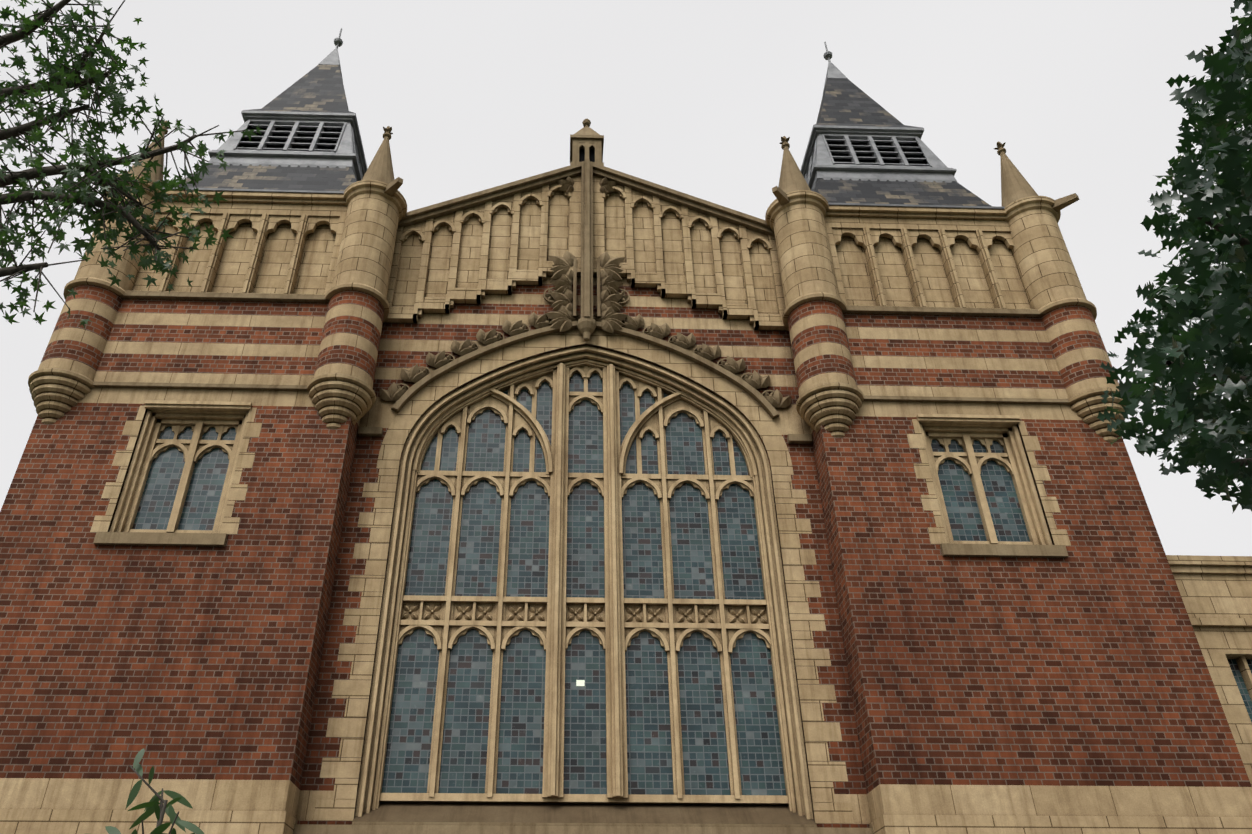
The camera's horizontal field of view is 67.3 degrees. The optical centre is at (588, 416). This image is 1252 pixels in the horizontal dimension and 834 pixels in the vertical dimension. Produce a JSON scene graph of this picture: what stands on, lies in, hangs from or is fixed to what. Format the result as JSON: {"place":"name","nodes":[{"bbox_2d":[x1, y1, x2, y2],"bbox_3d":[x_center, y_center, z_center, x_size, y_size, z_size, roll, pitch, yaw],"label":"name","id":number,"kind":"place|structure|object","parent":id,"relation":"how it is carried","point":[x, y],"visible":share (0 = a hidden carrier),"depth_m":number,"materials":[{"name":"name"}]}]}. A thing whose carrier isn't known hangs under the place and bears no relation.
{"place":"outdoors","nodes":[
{"label":"outdoors","id":0,"kind":"place"},
{"bbox_2d":[0,0,262,327],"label":"maple","id":1,"kind":"object","parent":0,"point":[109,89],"depth_m":5.10,"materials":[{"name":"green plant"}]},
{"bbox_2d":[0,809,297,833],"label":"tower base","id":2,"kind":"object","parent":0,"point":[37,821],"visible":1,"depth_m":11.65,"materials":[{"name":"beige stone"}]},
{"bbox_2d":[105,748,203,833],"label":"sapling","id":3,"kind":"object","parent":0,"point":[151,806],"depth_m":3.44,"materials":[{"name":"green plant"}]},
{"bbox_2d":[383,191,786,330],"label":"gable panels","id":4,"kind":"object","parent":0,"point":[557,245],"depth_m":18.00,"materials":[{"name":"beige stone"}]},
{"bbox_2d":[384,175,787,330],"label":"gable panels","id":5,"kind":"object","parent":4,"relation":"attached to","point":[632,199],"visible":0.81,"depth_m":17.86,"materials":[{"name":"beige stone"}]},
{"bbox_2d":[543,176,629,332],"bbox_3d":[-0.032,-3.183,17.909,1.598,4.027,0.199,1,-34,-1],"label":"carved foliage ornament","id":6,"kind":"object","parent":4,"relation":"attached to","point":[563,296],"visible":0.94,"depth_m":17.30,"materials":[{"name":"beige stone"}]},
{"bbox_2d":[570,119,603,340],"bbox_3d":[-0.037,-3.844,18.550,0.700,6.270,0.780,1,-34,-1],"label":"central pilaster","id":7,"kind":"object","parent":4,"relation":"attached to","point":[586,138],"visible":0.94,"depth_m":18.21,"materials":[{"name":"beige stone"}]},
{"bbox_2d":[0,0,1251,555],"label":"sky","id":8,"kind":"structure","parent":0,"point":[696,98],"materials":[{"name":"white"}]},
{"bbox_2d":[869,815,1251,833],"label":"tower base","id":9,"kind":"object","parent":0,"point":[951,824],"visible":1,"depth_m":11.97,"materials":[{"name":"beige stone"}]},
{"bbox_2d":[1097,0,1251,513],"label":"tree","id":10,"kind":"object","parent":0,"point":[1218,299],"depth_m":3.35,"materials":[{"name":"green plant"}]},
{"bbox_2d":[1166,555,1251,785],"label":"wing wall","id":11,"kind":"structure","parent":0,"point":[1215,593],"depth_m":15.26,"materials":[{"name":"beige stone"}]},
{"bbox_2d":[1227,659,1251,721],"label":"wing window","id":12,"kind":"structure","parent":11,"relation":"in","point":[1242,688],"depth_m":15.01,"materials":[{"name":"blue glass"}]},
{"label":"ground","id":13,"kind":"structure","parent":0,"visible":0},
{"bbox_2d":[0,299,359,818],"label":"tower shaft","id":14,"kind":"object","parent":13,"relation":"on","point":[193,671],"visible":0.56,"depth_m":13.31,"materials":[{"name":"red brick"}]},
{"bbox_2d":[38,285,121,380],"bbox_3d":[-8.537,-1.240,15.871,0.960,1.830,0.960,1,-34,-1],"label":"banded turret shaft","id":15,"kind":"object","parent":14,"relation":"on","point":[74,345],"visible":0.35,"depth_m":15.53,"materials":[{"name":"brick"}]},
{"bbox_2d":[28,174,160,423],"bbox_3d":[-8.537,-2.007,16.379,1.220,5.470,1.220,1,-34,-1],"label":"stone turret","id":16,"kind":"object","parent":14,"relation":"on","point":[56,392],"visible":0.44,"depth_m":15.96,"materials":[{"name":"stone"}]},
{"bbox_2d":[127,120,169,181],"bbox_3d":[-8.537,-5.147,18.457,0.820,2.060,0.820,1,-34,-1],"label":"pinnacle","id":17,"kind":"object","parent":16,"relation":"on","point":[156,176],"visible":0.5,"depth_m":18.05,"materials":[{"name":"stone"}]},
{"bbox_2d":[93,532,227,546],"bbox_3d":[-6.270,1.843,13.988,1.880,0.350,0.520,1,-34,-1],"label":"window sill","id":18,"kind":"structure","parent":14,"relation":"attached to","point":[161,539],"depth_m":13.72,"materials":[{"name":"beige stone"}]},
{"bbox_2d":[90,406,261,533],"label":"window quoins","id":19,"kind":"object","parent":14,"relation":"attached to","point":[123,460],"visible":0.62,"depth_m":14.40,"materials":[{"name":"beige stone"}]},
{"bbox_2d":[109,400,251,532],"bbox_3d":[-6.270,0.855,14.642,1.680,2.320,0.520,1,-34,-1],"label":"tower window frame","id":20,"kind":"object","parent":14,"relation":"in","point":[200,418],"visible":0.79,"depth_m":14.92,"materials":[{"name":"beige stone"}]},
{"bbox_2d":[132,427,235,529],"bbox_3d":[-6.273,0.939,14.706,1.280,2.010,0.001,1,-34,-1],"label":"tower window glass","id":21,"kind":"object","parent":20,"relation":"in","point":[203,497],"depth_m":14.60,"materials":[{"name":"blue glass"}]},
{"bbox_2d":[92,291,329,390],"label":"string courses","id":22,"kind":"object","parent":14,"relation":"attached to","point":[214,296],"visible":0.08,"depth_m":16.23,"materials":[{"name":"beige stone"}]},
{"bbox_2d":[125,190,347,294],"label":"parapet","id":23,"kind":"structure","parent":14,"relation":"on","point":[283,243],"depth_m":17.23,"materials":[{"name":"beige stone"}]},
{"bbox_2d":[163,187,343,193],"bbox_3d":[-6.354,-2.856,19.735,5.230,0.050,5.080,1,-34,-1],"label":"tower gutter","id":24,"kind":"object","parent":23,"relation":"attached to","point":[268,190],"visible":0.07,"depth_m":17.62,"materials":[{"name":"grey metal"}]},
{"bbox_2d":[208,28,367,181],"bbox_3d":[-6.491,-7.312,22.768,3.080,7.030,3.080,1,-34,-1],"label":"belfry","id":25,"kind":"object","parent":14,"relation":"on","point":[348,151],"visible":0.4,"depth_m":20.37,"materials":[{"name":"grey metal"}]},
{"bbox_2d":[177,164,355,190],"bbox_3d":[-6.491,-3.647,20.343,4.240,1.980,4.240,1,-34,-1],"label":"lower roof skirt","id":26,"kind":"object","parent":25,"relation":"attached to","point":[279,177],"visible":0.07,"depth_m":19.13,"materials":[{"name":"grey stone"}]},
{"bbox_2d":[241,128,341,149],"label":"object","id":27,"kind":"object","parent":25,"relation":"on","point":[296,141],"depth_m":20.56,"materials":[{"name":"black"}]},
{"bbox_2d":[251,64,353,112],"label":"roof spire","id":28,"kind":"structure","parent":25,"relation":"attached to","point":[319,88],"depth_m":22.01,"materials":[{"name":"grey stone"}]},
{"bbox_2d":[314,290,383,388],"bbox_3d":[-4.069,-1.163,15.988,0.960,1.830,0.960,1,-34,-1],"label":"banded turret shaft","id":29,"kind":"object","parent":14,"relation":"on","point":[350,339],"visible":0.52,"depth_m":15.68,"materials":[{"name":"brick"}]},
{"bbox_2d":[307,180,406,428],"bbox_3d":[-4.069,-1.930,16.496,1.220,5.470,1.220,1,-34,-1],"label":"corner turret","id":30,"kind":"object","parent":14,"relation":"on","point":[375,214],"visible":0.67,"depth_m":16.57,"materials":[{"name":"stone"}]},
{"bbox_2d":[362,126,394,183],"bbox_3d":[-4.069,-5.070,18.574,0.820,2.060,0.820,1,-34,-1],"label":"pinnacle","id":31,"kind":"object","parent":30,"relation":"on","point":[380,167],"visible":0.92,"depth_m":18.21,"materials":[{"name":"stone"}]},
{"bbox_2d":[384,177,402,195],"bbox_3d":[-3.615,-4.273,17.404,0.180,0.239,0.548,25,-41,-33],"label":"turret spout","id":32,"kind":"object","parent":30,"relation":"attached to","point":[392,188],"visible":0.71,"depth_m":17.31,"materials":[{"name":"stone"}]},
{"bbox_2d":[296,276,870,827],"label":"bay wall","id":33,"kind":"structure","parent":13,"relation":"on","point":[410,346],"depth_m":15.47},
{"bbox_2d":[381,373,785,795],"bbox_3d":[-0.047,2.143,14.959,5.860,7.560,0.001,1,-34,-1],"label":"window glass","id":34,"kind":"object","parent":33,"relation":"attached to","point":[521,749],"visible":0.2,"depth_m":14.10,"materials":[{"name":"blue glass"}]},
{"bbox_2d":[576,680,584,685],"bbox_3d":[-0.117,3.903,13.777,0.120,0.090,0.001,1,-34,-1],"label":"interior lamp","id":35,"kind":"object","parent":34,"relation":"attached to","point":[580,682],"visible":1,"depth_m":13.78,"materials":[{"name":"white"}]},
{"bbox_2d":[313,329,853,823],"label":"window quoins","id":36,"kind":"object","parent":33,"relation":"attached to","point":[365,619],"depth_m":14.35,"materials":[{"name":"stone"}]},
{"bbox_2d":[293,802,873,833],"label":"window sill","id":37,"kind":"structure","parent":33,"relation":"attached to","point":[465,818],"depth_m":12.40,"materials":[{"name":"stone"}]},
{"bbox_2d":[355,346,812,819],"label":"arch moulding","id":38,"kind":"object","parent":33,"relation":"attached to","point":[796,778],"depth_m":14.68,"materials":[{"name":"stone"}]},
{"bbox_2d":[379,363,788,804],"bbox_3d":[-0.045,2.130,14.866,5.810,7.480,0.350,1,-34,-1],"label":"tracery window","id":39,"kind":"structure","parent":38,"relation":"attached to","point":[614,621],"depth_m":14.39,"materials":[{"name":"stone"}]},
{"bbox_2d":[358,321,812,443],"bbox_3d":[-0.035,-0.688,16.353,7.560,2.540,0.160,1,-34,-1],"label":"hood mould","id":40,"kind":"object","parent":33,"relation":"attached to","point":[432,376],"visible":0.88,"depth_m":16.42,"materials":[{"name":"stone"}]},
{"bbox_2d":[379,312,790,407],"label":"hood crockets","id":41,"kind":"object","parent":40,"relation":"on","point":[755,380],"visible":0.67,"depth_m":16.59,"materials":[{"name":"stone"}]},
{"bbox_2d":[398,162,774,236],"bbox_3d":[-0.038,-4.199,18.797,7.883,1.947,0.660,1,-34,-1],"label":"gable coping","id":42,"kind":"object","parent":33,"relation":"attached to","point":[622,179],"visible":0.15,"depth_m":18.57,"materials":[{"name":"beige stone"}]},
{"bbox_2d":[579,149,594,161],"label":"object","id":43,"kind":"object","parent":42,"relation":"on","point":[582,155],"depth_m":19.41,"materials":[{"name":"black"}]},
{"bbox_2d":[810,313,1251,821],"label":"tower shaft","id":44,"kind":"object","parent":13,"relation":"on","point":[1077,681],"visible":0.54,"depth_m":13.46,"materials":[{"name":"red brick"}]},
{"bbox_2d":[765,190,863,436],"bbox_3d":[4.027,-1.790,16.707,1.220,5.470,1.220,1,-34,-1],"label":"turret","id":45,"kind":"object","parent":44,"relation":"on","point":[796,223],"visible":0.77,"depth_m":16.78,"materials":[{"name":"stone"}]},
{"bbox_2d":[772,186,789,204],"bbox_3d":[3.607,-4.149,17.593,0.180,0.239,0.548,-22,-40,30],"label":"turret spout","id":46,"kind":"object","parent":45,"relation":"attached to","point":[780,195],"visible":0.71,"depth_m":17.50,"materials":[{"name":"stone"}]},
{"bbox_2d":[778,136,810,192],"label":"spire","id":47,"kind":"structure","parent":45,"relation":"on","point":[792,178],"depth_m":18.43,"materials":[{"name":"stone"}]},
{"bbox_2d":[788,300,856,396],"bbox_3d":[4.027,-1.023,16.199,0.960,1.830,0.960,1,-34,-1],"label":"turret shaft","id":48,"kind":"object","parent":44,"relation":"on","point":[819,344],"visible":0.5,"depth_m":15.88,"materials":[{"name":"brick"}]},
{"bbox_2d":[800,42,956,190],"bbox_3d":[6.303,-7.091,23.102,3.080,7.030,3.080,1,-34,-1],"label":"belfry","id":49,"kind":"object","parent":44,"relation":"on","point":[818,161],"visible":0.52,"depth_m":20.70,"materials":[{"name":"grey metal"}]},
{"bbox_2d":[815,78,921,127],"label":"roof spire","id":50,"kind":"structure","parent":49,"relation":"attached to","point":[846,102],"depth_m":22.38,"materials":[{"name":"grey stone"}]},
{"bbox_2d":[827,142,923,163],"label":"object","id":51,"kind":"object","parent":49,"relation":"on","point":[870,155],"depth_m":20.89,"materials":[{"name":"black"}]},
{"bbox_2d":[814,178,990,205],"bbox_3d":[6.303,-3.426,20.677,4.240,1.980,4.240,1,-34,-1],"label":"lower roof skirt","id":52,"kind":"object","parent":49,"relation":"attached to","point":[893,192],"visible":0.07,"depth_m":19.46,"materials":[{"name":"grey stone"}]},
{"bbox_2d":[824,205,1030,308],"bbox_3d":[6.170,-1.546,19.349,5.190,2.560,5.060,1,-34,-1],"label":"tower stage","id":53,"kind":"object","parent":44,"relation":"on","point":[924,257],"visible":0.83,"depth_m":17.58,"materials":[{"name":"beige stone"}]},
{"bbox_2d":[828,203,1004,208],"bbox_3d":[6.170,-2.640,20.061,5.230,0.050,5.080,1,-34,-1],"label":"tower gutter","id":54,"kind":"object","parent":53,"relation":"on","point":[910,205],"visible":0.07,"depth_m":17.94,"materials":[{"name":"grey metal"}]},
{"bbox_2d":[842,305,1068,404],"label":"string courses","id":55,"kind":"object","parent":44,"relation":"attached to","point":[943,311],"visible":0.06,"depth_m":16.56,"materials":[{"name":"beige stone"}]},
{"bbox_2d":[917,414,1052,544],"bbox_3d":[6.224,1.070,14.968,1.680,2.320,0.520,1,-34,-1],"label":"tower window frame","id":56,"kind":"object","parent":44,"relation":"in","point":[964,431],"visible":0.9,"depth_m":15.25,"materials":[{"name":"beige stone"}]},
{"bbox_2d":[931,440,1029,541],"bbox_3d":[6.221,1.155,15.032,1.280,2.010,0.001,1,-34,-1],"label":"tower window glass","id":57,"kind":"object","parent":56,"relation":"in","point":[962,510],"depth_m":14.93,"materials":[{"name":"blue glass"}]},
{"bbox_2d":[907,419,1070,545],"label":"window quoins","id":58,"kind":"object","parent":44,"relation":"attached to","point":[1040,473],"visible":0.56,"depth_m":14.72,"materials":[{"name":"beige stone"}]},
{"bbox_2d":[940,543,1067,557],"bbox_3d":[6.224,2.058,14.314,1.880,0.350,0.520,1,-34,-1],"label":"window sill","id":59,"kind":"structure","parent":44,"relation":"attached to","point":[1004,550],"depth_m":14.04,"materials":[{"name":"beige stone"}]},
{"bbox_2d":[1004,196,1125,441],"bbox_3d":[8.495,-1.713,16.824,1.220,5.470,1.220,1,-34,-1],"label":"turret","id":60,"kind":"object","parent":44,"relation":"on","point":[1046,268],"visible":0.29,"depth_m":17.03,"materials":[{"name":"stone"}]},
{"bbox_2d":[994,141,1038,206],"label":"spire","id":61,"kind":"structure","parent":60,"relation":"on","point":[1015,185],"depth_m":18.53,"materials":[{"name":"stone"}]},
{"bbox_2d":[1052,193,1079,211],"bbox_3d":[8.949,-4.056,17.732,0.180,0.239,0.548,25,-41,-33],"label":"turret spout","id":62,"kind":"object","parent":60,"relation":"attached to","point":[1062,203],"visible":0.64,"depth_m":17.65,"materials":[{"name":"stone"}]},
{"bbox_2d":[1041,305,1118,397],"bbox_3d":[8.495,-0.946,16.316,0.960,1.830,0.960,1,-34,-1],"label":"turret shaft","id":63,"kind":"object","parent":44,"relation":"on","point":[1078,348],"visible":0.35,"depth_m":16.00,"materials":[{"name":"brick"}]}
]}

